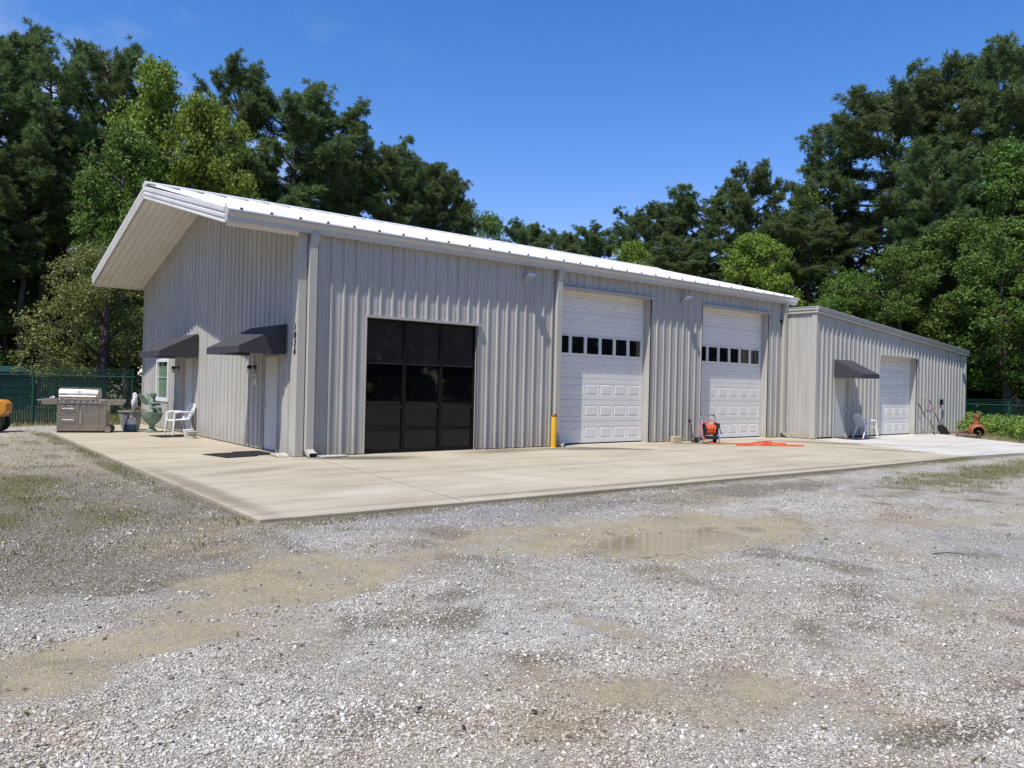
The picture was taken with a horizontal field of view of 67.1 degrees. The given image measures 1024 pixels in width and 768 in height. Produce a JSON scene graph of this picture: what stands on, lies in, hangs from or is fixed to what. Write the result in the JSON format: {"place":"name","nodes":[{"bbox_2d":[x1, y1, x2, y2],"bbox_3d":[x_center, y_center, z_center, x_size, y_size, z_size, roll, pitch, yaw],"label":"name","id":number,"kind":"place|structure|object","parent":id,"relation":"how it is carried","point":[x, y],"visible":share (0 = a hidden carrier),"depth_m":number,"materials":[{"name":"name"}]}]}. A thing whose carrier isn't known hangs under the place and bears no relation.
{"place":"outdoors","nodes":[
{"label":"outdoors","id":0,"kind":"place"},
{"bbox_2d":[0,380,1023,767],"bbox_3d":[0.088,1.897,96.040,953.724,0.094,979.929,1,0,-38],"label":"ground","id":1,"kind":"structure","parent":0,"point":[128,640],"depth_m":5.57,"materials":[{"name":"grey gravel"}]},
{"bbox_2d":[0,399,12,430],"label":"garden tractor","id":2,"kind":"object","parent":1,"relation":"on","point":[5,411],"visible":1,"depth_m":22.32,"materials":[{"name":"orange paint"}]},
{"bbox_2d":[0,35,15,165],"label":"pine tree","id":3,"kind":"object","parent":1,"relation":"on","point":[9,37],"visible":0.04,"depth_m":43.83,"materials":[{"name":"green plant"}]},
{"bbox_2d":[0,66,30,303],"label":"pine tree","id":4,"kind":"object","parent":1,"relation":"on","point":[11,291],"visible":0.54,"depth_m":41.59,"materials":[{"name":"green plant"}]},
{"bbox_2d":[0,366,31,410],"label":"storage shed","id":5,"kind":"structure","parent":1,"relation":"on","point":[4,368],"depth_m":33.61,"materials":[{"name":"teal metal"}]},
{"bbox_2d":[0,281,61,396],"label":"broadleaf tree","id":6,"kind":"object","parent":1,"relation":"on","point":[5,309],"visible":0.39,"depth_m":42.48,"materials":[{"name":"green plant"}]},
{"bbox_2d":[0,202,81,362],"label":"broadleaf tree","id":7,"kind":"object","parent":1,"relation":"on","point":[28,282],"visible":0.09,"depth_m":46.62,"materials":[{"name":"green plant"}]},
{"bbox_2d":[0,16,83,362],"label":"pine tree","id":8,"kind":"object","parent":1,"relation":"on","point":[22,43],"visible":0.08,"depth_m":45.69,"materials":[{"name":"green plant"}]},
{"bbox_2d":[0,139,97,404],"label":"pine tree","id":9,"kind":"object","parent":1,"relation":"on","point":[29,242],"visible":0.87,"depth_m":41.38,"materials":[{"name":"green plant"}]},
{"bbox_2d":[0,33,116,404],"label":"pine tree","id":10,"kind":"object","parent":1,"relation":"on","point":[43,115],"visible":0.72,"depth_m":42.06,"materials":[{"name":"green plant"}]},
{"bbox_2d":[29,127,111,340],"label":"pine tree","id":11,"kind":"object","parent":1,"relation":"on","point":[64,247],"visible":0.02,"depth_m":51.24,"materials":[{"name":"green plant"}]},
{"bbox_2d":[0,366,141,424],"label":"chain link fence","id":12,"kind":"object","parent":1,"relation":"on","point":[34,391],"visible":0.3,"depth_m":25.51,"materials":[{"name":"teal metal"}]},
{"bbox_2d":[2,238,143,414],"bbox_3d":[-17.962,-2.114,33.003,5.470,8.206,7.132,1,0,25],"label":"feathery tree","id":13,"kind":"object","parent":1,"relation":"on","point":[90,295],"visible":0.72,"depth_m":32.36,"materials":[{"name":"green plant"}]},
{"bbox_2d":[25,212,136,386],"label":"broadleaf tree","id":14,"kind":"object","parent":1,"relation":"on","point":[89,359],"visible":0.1,"depth_m":45.79,"materials":[{"name":"green plant"}]},
{"bbox_2d":[35,33,172,336],"bbox_3d":[-25.073,-9.937,47.027,7.802,23.031,7.992,1,0,-35],"label":"pine tree","id":15,"kind":"object","parent":1,"relation":"on","point":[109,80],"visible":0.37,"depth_m":45.50,"materials":[{"name":"green plant"}]},
{"bbox_2d":[76,232,142,392],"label":"broadleaf tree","id":16,"kind":"object","parent":1,"relation":"on","point":[134,369],"visible":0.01,"depth_m":49.63,"materials":[{"name":"green plant"}]},
{"bbox_2d":[65,119,176,408],"bbox_3d":[-20.224,-5.936,39.780,5.405,15.240,5.605,1,0,-1],"label":"broadleaf tree","id":17,"kind":"object","parent":1,"relation":"on","point":[139,155],"visible":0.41,"depth_m":39.23,"materials":[{"name":"green plant"}]},
{"bbox_2d":[74,97,174,401],"bbox_3d":[-25.547,-8.999,52.986,7.551,21.103,7.735,1,0,-10],"label":"pine tree","id":18,"kind":"object","parent":1,"relation":"on","point":[101,136],"depth_m":51.02,"materials":[{"name":"green plant"}]},
{"bbox_2d":[100,51,193,301],"bbox_3d":[-20.590,-8.481,44.314,5.227,20.548,6.304,1,0,-19],"label":"broadleaf tree","id":19,"kind":"object","parent":1,"relation":"on","point":[158,89],"visible":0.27,"depth_m":43.32,"materials":[{"name":"green plant"}]},
{"bbox_2d":[126,172,184,369],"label":"broadleaf tree","id":20,"kind":"object","parent":1,"relation":"on","point":[134,302],"depth_m":45.59,"materials":[{"name":"green plant"}]},
{"bbox_2d":[140,87,258,301],"bbox_3d":[-16.670,-6.875,41.012,6.320,17.395,5.486,1,0,-6],"label":"broadleaf tree","id":21,"kind":"object","parent":1,"relation":"on","point":[198,125],"visible":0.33,"depth_m":40.42,"materials":[{"name":"green plant"}]},
{"bbox_2d":[171,132,236,192],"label":"broadleaf tree","id":22,"kind":"object","parent":1,"relation":"on","point":[221,148],"visible":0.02,"depth_m":47.07,"materials":[{"name":"green plant"}]},
{"bbox_2d":[191,47,284,199],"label":"pine tree","id":23,"kind":"object","parent":1,"relation":"on","point":[233,65],"visible":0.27,"depth_m":48.52,"materials":[{"name":"green plant"}]},
{"bbox_2d":[235,194,270,201],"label":"broadleaf tree","id":24,"kind":"object","parent":1,"relation":"on","point":[261,199],"depth_m":44.81,"materials":[{"name":"green plant"}]},
{"bbox_2d":[238,137,291,189],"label":"pine tree","id":25,"kind":"object","parent":1,"relation":"on","point":[257,153],"visible":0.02,"depth_m":58.77,"materials":[{"name":"green plant"}]},
{"bbox_2d":[221,72,363,212],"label":"pine tree","id":26,"kind":"object","parent":1,"relation":"on","point":[300,127],"visible":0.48,"depth_m":48.74,"materials":[{"name":"green plant"}]},
{"bbox_2d":[274,87,392,219],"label":"pine tree","id":27,"kind":"object","parent":1,"relation":"on","point":[352,122],"visible":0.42,"depth_m":51.58,"materials":[{"name":"green plant"}]},
{"bbox_2d":[336,134,422,226],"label":"pine tree","id":28,"kind":"object","parent":1,"relation":"on","point":[388,165],"visible":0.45,"depth_m":53.70,"materials":[{"name":"green plant"}]},
{"bbox_2d":[357,141,433,227],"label":"pine tree","id":29,"kind":"object","parent":1,"relation":"on","point":[419,174],"visible":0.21,"depth_m":57.82,"materials":[{"name":"green plant"}]},
{"bbox_2d":[392,152,462,232],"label":"pine tree","id":30,"kind":"object","parent":1,"relation":"on","point":[434,199],"visible":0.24,"depth_m":59.75,"materials":[{"name":"green plant"}]},
{"bbox_2d":[413,162,477,235],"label":"pine tree","id":31,"kind":"object","parent":1,"relation":"on","point":[466,207],"visible":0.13,"depth_m":62.48,"materials":[{"name":"green plant"}]},
{"bbox_2d":[438,176,483,234],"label":"pine tree","id":32,"kind":"object","parent":1,"relation":"on","point":[458,200],"visible":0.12,"depth_m":65.84,"materials":[{"name":"green plant"}]},
{"bbox_2d":[462,198,481,237],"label":"broadleaf tree","id":33,"kind":"object","parent":1,"relation":"on","point":[470,213],"visible":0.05,"depth_m":71.84,"materials":[{"name":"green plant"}]},
{"bbox_2d":[472,209,508,241],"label":"broadleaf tree","id":34,"kind":"object","parent":1,"relation":"on","point":[492,225],"visible":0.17,"depth_m":84.42,"materials":[{"name":"green plant"}]},
{"bbox_2d":[49,424,963,522],"bbox_3d":[-0.700,1.739,23.554,21.610,0.160,20.546,1,0,-38],"label":"concrete apron","id":35,"kind":"object","parent":1,"relation":"on","point":[263,488],"visible":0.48,"depth_m":14.87,"materials":[{"name":"beige concrete"}]},
{"bbox_2d":[37,387,125,432],"bbox_3d":[-12.405,0.746,22.258,2.205,1.285,0.635,1,0,-17],"label":"gas grill","id":36,"kind":"object","parent":35,"relation":"on","point":[83,410],"visible":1,"depth_m":22.04,"materials":[{"name":"silver metal"}]},
{"bbox_2d":[79,406,98,429],"bbox_3d":[-12.093,0.970,22.065,0.510,0.700,0.072,1,0,-17],"label":"door","id":37,"kind":"structure","parent":36,"relation":"in","point":[88,415],"depth_m":22.08,"materials":[{"name":"silver metal"}]},
{"bbox_2d":[117,410,143,429],"bbox_3d":[-11.661,1.114,23.600,0.736,0.588,0.736,1,0,-38],"label":"garden tub","id":38,"kind":"object","parent":35,"relation":"on","point":[123,415],"visible":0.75,"depth_m":23.38,"materials":[{"name":"grey metal"}]},
{"bbox_2d":[129,393,137,410],"bbox_3d":[-11.553,0.573,23.627,0.236,0.629,0.256,1,0,22],"label":"bird figurine","id":39,"kind":"object","parent":38,"relation":"in","point":[133,402],"visible":0.92,"depth_m":23.57,"materials":[{"name":"white ceramic"}]},
{"bbox_2d":[123,413,143,431],"bbox_3d":[-11.194,1.137,23.034,0.701,0.560,0.535,1,0,-38],"label":"gas cylinder","id":40,"kind":"object","parent":35,"relation":"on","point":[130,424],"visible":0.99,"depth_m":22.87,"materials":[{"name":"blue metal"}]},
{"bbox_2d":[141,412,162,432],"bbox_3d":[-10.700,1.138,22.933,0.611,0.581,0.584,1,0,-38],"label":"garden urn","id":41,"kind":"object","parent":35,"relation":"on","point":[151,419],"visible":0.97,"depth_m":22.77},
{"bbox_2d":[139,392,162,413],"bbox_3d":[-10.681,0.592,22.935,0.592,0.711,0.530,1,0,0],"label":"cherub statue","id":42,"kind":"object","parent":41,"relation":"in","point":[153,403],"visible":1,"depth_m":22.82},
{"bbox_2d":[149,434,183,437],"bbox_3d":[-9.464,1.446,21.493,0.880,0.011,0.920,1,0,44],"label":"door mat","id":43,"kind":"object","parent":35,"relation":"on","point":[176,435],"depth_m":21.41,"materials":[{"name":"rubber"}]},
{"bbox_2d":[164,403,195,435],"bbox_3d":[-9.364,0.982,21.830,0.610,0.917,0.703,1,0,44],"label":"plastic chair","id":44,"kind":"object","parent":43,"relation":"on","point":[188,412],"visible":0.97,"depth_m":21.79,"materials":[{"name":"white plastic"}]},
{"bbox_2d":[182,429,193,437],"bbox_3d":[-8.858,1.354,21.117,0.300,0.225,0.295,1,0,-38],"label":"flower pot","id":45,"kind":"object","parent":35,"relation":"on","point":[186,434],"visible":0.73,"depth_m":21.02,"materials":[{"name":"white plastic"}]},
{"bbox_2d":[186,431,197,438],"bbox_3d":[-8.650,1.376,20.886,0.308,0.190,0.293,1,0,-38],"label":"stone planter","id":46,"kind":"object","parent":35,"relation":"on","point":[192,434],"visible":1,"depth_m":20.80,"materials":[{"name":"beige stone"}]},
{"bbox_2d":[202,452,256,457],"bbox_3d":[-6.008,1.515,16.450,1.000,0.011,0.720,1,0,40],"label":"door mat","id":47,"kind":"object","parent":35,"relation":"on","point":[230,455],"depth_m":16.40,"materials":[{"name":"rubber"}]},
{"bbox_2d":[234,450,270,454],"bbox_3d":[-5.668,1.524,17.051,0.600,0.011,1.000,1,0,-44],"label":"door mat","id":48,"kind":"object","parent":35,"relation":"on","point":[257,452],"depth_m":17.05,"materials":[{"name":"rubber"}]},
{"bbox_2d":[270,453,288,456],"bbox_3d":[-4.965,1.506,16.478,0.250,0.075,0.475,1,0,-38],"label":"flat rock","id":49,"kind":"object","parent":35,"relation":"on","point":[279,454],"visible":1,"depth_m":16.35,"materials":[{"name":"stone"}]},
{"bbox_2d":[317,455,341,457],"bbox_3d":[-3.903,1.549,16.522,0.430,0.037,0.300,1,0,-38],"label":"splash block","id":50,"kind":"object","parent":35,"relation":"on","point":[329,456],"depth_m":16.46,"materials":[{"name":"concrete"}]},
{"bbox_2d":[92,181,799,457],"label":"workshop building","id":51,"kind":"structure","parent":35,"relation":"on","point":[293,331],"depth_m":20.14,"materials":[{"name":"grey metal"}]},
{"bbox_2d":[155,358,168,401],"bbox_3d":[-11.213,-0.130,24.815,0.093,1.360,1.480,1,0,-38],"label":"window","id":52,"kind":"structure","parent":51,"relation":"in","point":[162,386],"depth_m":24.95,"materials":[{"name":"white plastic"}]},
{"bbox_2d":[182,357,191,432],"bbox_3d":[-9.502,0.339,22.651,0.103,2.224,0.948,1,0,-38],"label":"door","id":53,"kind":"structure","parent":51,"relation":"in","point":[187,370],"depth_m":22.81,"materials":[{"name":"silver metal"}]},
{"bbox_2d":[261,355,277,452],"bbox_3d":[-5.508,0.440,17.606,0.103,2.184,0.938,1,0,-38],"label":"door","id":54,"kind":"structure","parent":51,"relation":"in","point":[269,387],"depth_m":17.71,"materials":[{"name":"silver metal"}]},
{"bbox_2d":[364,318,475,453],"bbox_3d":[-2.158,0.069,18.415,3.050,3.081,0.071,1,0,-38],"label":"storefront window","id":55,"kind":"structure","parent":51,"relation":"in","point":[427,404],"depth_m":18.37,"materials":[{"name":"black glass"}]},
{"bbox_2d":[560,290,644,444],"bbox_3d":[2.543,-0.495,22.381,3.730,4.441,0.049,1,0,-38],"label":"garage door","id":56,"kind":"structure","parent":51,"relation":"in","point":[601,397],"depth_m":22.42,"materials":[{"name":"white metal"}]},
{"bbox_2d":[700,307,761,438],"bbox_3d":[7.352,-0.377,26.189,3.760,4.441,0.049,1,0,-38],"label":"garage door","id":57,"kind":"structure","parent":51,"relation":"in","point":[731,340],"depth_m":26.29,"materials":[{"name":"white metal"}]},
{"bbox_2d":[549,413,556,447],"bbox_3d":[1.112,1.233,20.550,0.220,0.921,0.220,1,0,-38],"label":"safety bollard","id":58,"kind":"object","parent":35,"relation":"on","point":[553,428],"visible":1,"depth_m":20.49,"materials":[{"name":"yellow metal"}]},
{"bbox_2d":[670,436,681,442],"bbox_3d":[5.013,1.691,23.569,0.320,0.190,0.180,1,0,-26],"label":"tan block","id":59,"kind":"object","parent":35,"relation":"on","point":[675,439],"depth_m":23.49,"materials":[{"name":"brick"}]},
{"bbox_2d":[694,414,720,442],"bbox_3d":[6.050,1.372,23.629,0.762,0.882,0.545,1,0,-12],"label":"hose reel cart","id":60,"kind":"object","parent":35,"relation":"on","point":[710,429],"visible":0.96,"depth_m":23.49,"materials":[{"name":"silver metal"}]},
{"bbox_2d":[700,420,803,445],"bbox_3d":[7.245,1.479,23.266,2.930,0.712,1.288,1,0,-18],"label":"garden hose","id":61,"kind":"object","parent":35,"relation":"on","point":[767,443],"visible":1,"depth_m":23.21,"materials":[{"name":"rubber"}]},
{"bbox_2d":[0,255,1013,415],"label":"woods","id":62,"kind":"object","parent":1,"relation":"on","point":[999,399],"depth_m":51.66,"materials":[{"name":"green plant"}]},
{"bbox_2d":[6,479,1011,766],"bbox_3d":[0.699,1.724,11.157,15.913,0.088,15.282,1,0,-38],"label":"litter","id":63,"kind":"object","parent":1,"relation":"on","point":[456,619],"visible":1,"depth_m":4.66,"materials":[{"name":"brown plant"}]},
{"bbox_2d":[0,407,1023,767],"bbox_3d":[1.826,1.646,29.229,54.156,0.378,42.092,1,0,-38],"label":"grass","id":64,"kind":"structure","parent":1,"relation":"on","point":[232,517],"depth_m":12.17,"materials":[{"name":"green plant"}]},
{"bbox_2d":[501,217,562,250],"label":"pine tree","id":65,"kind":"object","parent":1,"relation":"on","point":[517,233],"visible":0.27,"depth_m":98.94,"materials":[{"name":"green plant"}]},
{"bbox_2d":[529,228,583,250],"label":"pine tree","id":66,"kind":"object","parent":1,"relation":"on","point":[550,230],"depth_m":108.24,"materials":[{"name":"green plant"}]},
{"bbox_2d":[531,241,582,254],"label":"pine tree","id":67,"kind":"object","parent":1,"relation":"on","point":[572,249],"visible":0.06,"depth_m":61.63,"materials":[{"name":"green plant"}]},
{"bbox_2d":[550,228,607,258],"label":"pine tree","id":68,"kind":"object","parent":1,"relation":"on","point":[565,239],"visible":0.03,"depth_m":89.13,"materials":[{"name":"green plant"}]},
{"bbox_2d":[572,218,620,260],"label":"pine tree","id":69,"kind":"object","parent":1,"relation":"on","point":[593,240],"visible":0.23,"depth_m":82.57,"materials":[{"name":"green plant"}]},
{"bbox_2d":[611,239,653,266],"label":"broadleaf tree","id":70,"kind":"object","parent":1,"relation":"on","point":[627,253],"visible":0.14,"depth_m":61.45,"materials":[{"name":"green plant"}]},
{"bbox_2d":[611,206,660,260],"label":"pine tree","id":71,"kind":"object","parent":1,"relation":"on","point":[626,232],"visible":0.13,"depth_m":72.91,"materials":[{"name":"green plant"}]},
{"bbox_2d":[627,199,702,262],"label":"pine tree","id":72,"kind":"object","parent":1,"relation":"on","point":[648,224],"visible":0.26,"depth_m":65.35,"materials":[{"name":"green plant"}]},
{"bbox_2d":[570,527,765,557],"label":"puddle","id":73,"kind":"object","parent":1,"relation":"on","point":[662,543],"visible":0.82,"depth_m":8.63,"materials":[{"name":"liquid"}]},
{"bbox_2d":[640,234,732,282],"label":"pine tree","id":74,"kind":"object","parent":1,"relation":"on","point":[663,258],"visible":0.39,"depth_m":57.08,"materials":[{"name":"green plant"}]},
{"bbox_2d":[659,183,755,280],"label":"pine tree","id":75,"kind":"object","parent":1,"relation":"on","point":[688,216],"visible":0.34,"depth_m":61.30,"materials":[{"name":"green plant"}]},
{"bbox_2d":[701,157,796,284],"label":"pine tree","id":76,"kind":"object","parent":1,"relation":"on","point":[743,215],"visible":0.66,"depth_m":56.84,"materials":[{"name":"green plant"}]},
{"bbox_2d":[717,230,806,307],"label":"broadleaf tree","id":77,"kind":"object","parent":1,"relation":"on","point":[751,248],"visible":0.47,"depth_m":49.22,"materials":[{"name":"green plant"}]},
{"bbox_2d":[753,204,814,300],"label":"pine tree","id":78,"kind":"object","parent":1,"relation":"on","point":[779,207],"visible":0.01,"depth_m":59.71,"materials":[{"name":"green plant"}]},
{"bbox_2d":[767,178,854,311],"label":"broadleaf tree","id":79,"kind":"object","parent":1,"relation":"on","point":[792,203],"visible":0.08,"depth_m":55.30,"materials":[{"name":"green plant"}]},
{"bbox_2d":[761,210,865,307],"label":"pine tree","id":80,"kind":"object","parent":1,"relation":"on","point":[812,271],"visible":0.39,"depth_m":51.00,"materials":[{"name":"green plant"}]},
{"bbox_2d":[778,124,874,305],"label":"pine tree","id":81,"kind":"object","parent":1,"relation":"on","point":[818,147],"visible":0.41,"depth_m":54.80,"materials":[{"name":"green plant"}]},
{"bbox_2d":[809,296,865,316],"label":"broadleaf tree","id":82,"kind":"object","parent":1,"relation":"on","point":[845,304],"visible":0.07,"depth_m":44.52,"materials":[{"name":"green plant"}]},
{"bbox_2d":[816,267,897,328],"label":"broadleaf tree","id":83,"kind":"object","parent":1,"relation":"on","point":[838,284],"visible":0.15,"depth_m":45.37,"materials":[{"name":"green plant"}]},
{"bbox_2d":[784,306,969,438],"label":"annex building","id":84,"kind":"structure","parent":1,"relation":"on","point":[843,369],"depth_m":28.90,"materials":[{"name":"grey metal"}]},
{"bbox_2d":[834,378,847,437],"bbox_3d":[11.867,0.864,27.908,0.918,2.174,0.122,1,0,-38],"label":"door","id":85,"kind":"structure","parent":84,"relation":"in","point":[840,398],"depth_m":27.99,"materials":[{"name":"silver metal"}]},
{"bbox_2d":[871,357,910,435],"bbox_3d":[15.150,0.426,30.808,3.150,3.211,0.045,1,0,-38],"label":"garage door","id":86,"kind":"structure","parent":84,"relation":"in","point":[895,374],"depth_m":30.95,"materials":[{"name":"white metal"}]},
{"bbox_2d":[833,204,932,334],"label":"pine tree","id":87,"kind":"object","parent":1,"relation":"on","point":[862,259],"visible":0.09,"depth_m":55.60,"materials":[{"name":"green plant"}]},
{"bbox_2d":[803,61,994,327],"bbox_3d":[25.356,-9.167,52.359,11.829,23.842,12.118,1,0,28],"label":"pine tree","id":88,"kind":"object","parent":1,"relation":"on","point":[901,107],"visible":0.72,"depth_m":49.87,"materials":[{"name":"green plant"}]},
{"bbox_2d":[841,242,958,342],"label":"broadleaf tree","id":89,"kind":"object","parent":1,"relation":"on","point":[896,260],"visible":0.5,"depth_m":42.41,"materials":[{"name":"green plant"}]},
{"bbox_2d":[882,134,990,305],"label":"pine tree","id":90,"kind":"object","parent":1,"relation":"on","point":[920,195],"visible":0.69,"depth_m":45.06,"materials":[{"name":"green plant"}]},
{"bbox_2d":[902,188,1006,411],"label":"broadleaf tree","id":91,"kind":"object","parent":1,"relation":"on","point":[970,393],"visible":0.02,"depth_m":50.16,"materials":[{"name":"green plant"}]},
{"bbox_2d":[905,48,1008,275],"bbox_3d":[30.802,-10.074,54.291,8.581,25.971,8.711,1,0,34],"label":"pine tree","id":92,"kind":"object","parent":1,"relation":"on","point":[947,69],"visible":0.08,"depth_m":52.03,"materials":[{"name":"green plant"}]},
{"bbox_2d":[892,217,1023,390],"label":"broadleaf tree","id":93,"kind":"object","parent":1,"relation":"on","point":[951,234],"visible":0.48,"depth_m":42.10,"materials":[{"name":"green plant"}]},
{"bbox_2d":[967,414,985,437],"bbox_3d":[18.579,1.686,30.877,0.655,0.978,0.660,1,0,17],"label":"chiminea","id":94,"kind":"object","parent":1,"relation":"on","point":[976,428],"visible":0.94,"depth_m":30.71,"materials":[{"name":"ceramic"}]},
{"bbox_2d":[935,31,1023,414],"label":"pine tree","id":95,"kind":"object","parent":1,"relation":"on","point":[983,69],"visible":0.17,"depth_m":51.09,"materials":[{"name":"green plant"}]},
{"bbox_2d":[945,214,1023,415],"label":"broadleaf tree","id":96,"kind":"object","parent":1,"relation":"on","point":[1004,376],"visible":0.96,"depth_m":39.64,"materials":[{"name":"green plant"}]},
{"bbox_2d":[955,410,1023,439],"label":"undergrowth","id":97,"kind":"object","parent":1,"relation":"on","point":[1002,426],"visible":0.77,"depth_m":31.78,"materials":[{"name":"green plant"}]},
{"bbox_2d":[963,131,1023,417],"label":"broadleaf tree","id":98,"kind":"object","parent":1,"relation":"on","point":[1009,172],"visible":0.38,"depth_m":45.50,"materials":[{"name":"green plant"}]},
{"bbox_2d":[966,399,1023,421],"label":"chain link fence","id":99,"kind":"object","parent":1,"relation":"on","point":[1008,412],"visible":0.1,"depth_m":35.45,"materials":[{"name":"teal metal"}]},
{"bbox_2d":[970,35,1023,413],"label":"pine tree","id":100,"kind":"object","parent":1,"relation":"on","point":[1013,66],"visible":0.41,"depth_m":47.32,"materials":[{"name":"green plant"}]},
{"bbox_2d":[983,213,1023,341],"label":"broadleaf tree","id":101,"kind":"object","parent":1,"relation":"on","point":[1022,218],"visible":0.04,"depth_m":45.97,"materials":[{"name":"green plant"}]},
{"bbox_2d":[0,0,1023,375],"label":"sky","id":102,"kind":"structure","parent":0,"point":[559,114],"materials":[{"name":"blue"}]},
{"bbox_2d":[808,434,1023,457],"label":"pale pavement","id":103,"kind":"structure","parent":0,"point":[954,445],"depth_m":25.55,"materials":[{"name":"concrete"}]},
{"bbox_2d":[852,413,877,438],"bbox_3d":[12.742,1.506,27.902,0.703,0.917,0.610,1,0,-16],"label":"plastic chair","id":104,"kind":"object","parent":103,"relation":"on","point":[861,419],"visible":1,"depth_m":27.75,"materials":[{"name":"white plastic"}]},
{"bbox_2d":[928,400,948,433],"bbox_3d":[17.807,1.380,32.190,0.907,1.420,0.060,1,0,1],"label":"snow shovel","id":105,"kind":"object","parent":103,"relation":"on","point":[942,429],"visible":1,"depth_m":32.17,"materials":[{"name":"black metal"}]},
{"bbox_2d":[956,433,976,437],"bbox_3d":[18.046,2.057,30.649,0.709,0.167,0.165,1,0,7],"label":"firewood log","id":106,"kind":"object","parent":103,"relation":"on","point":[965,435],"visible":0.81,"depth_m":30.59,"materials":[{"name":"brown wood"}]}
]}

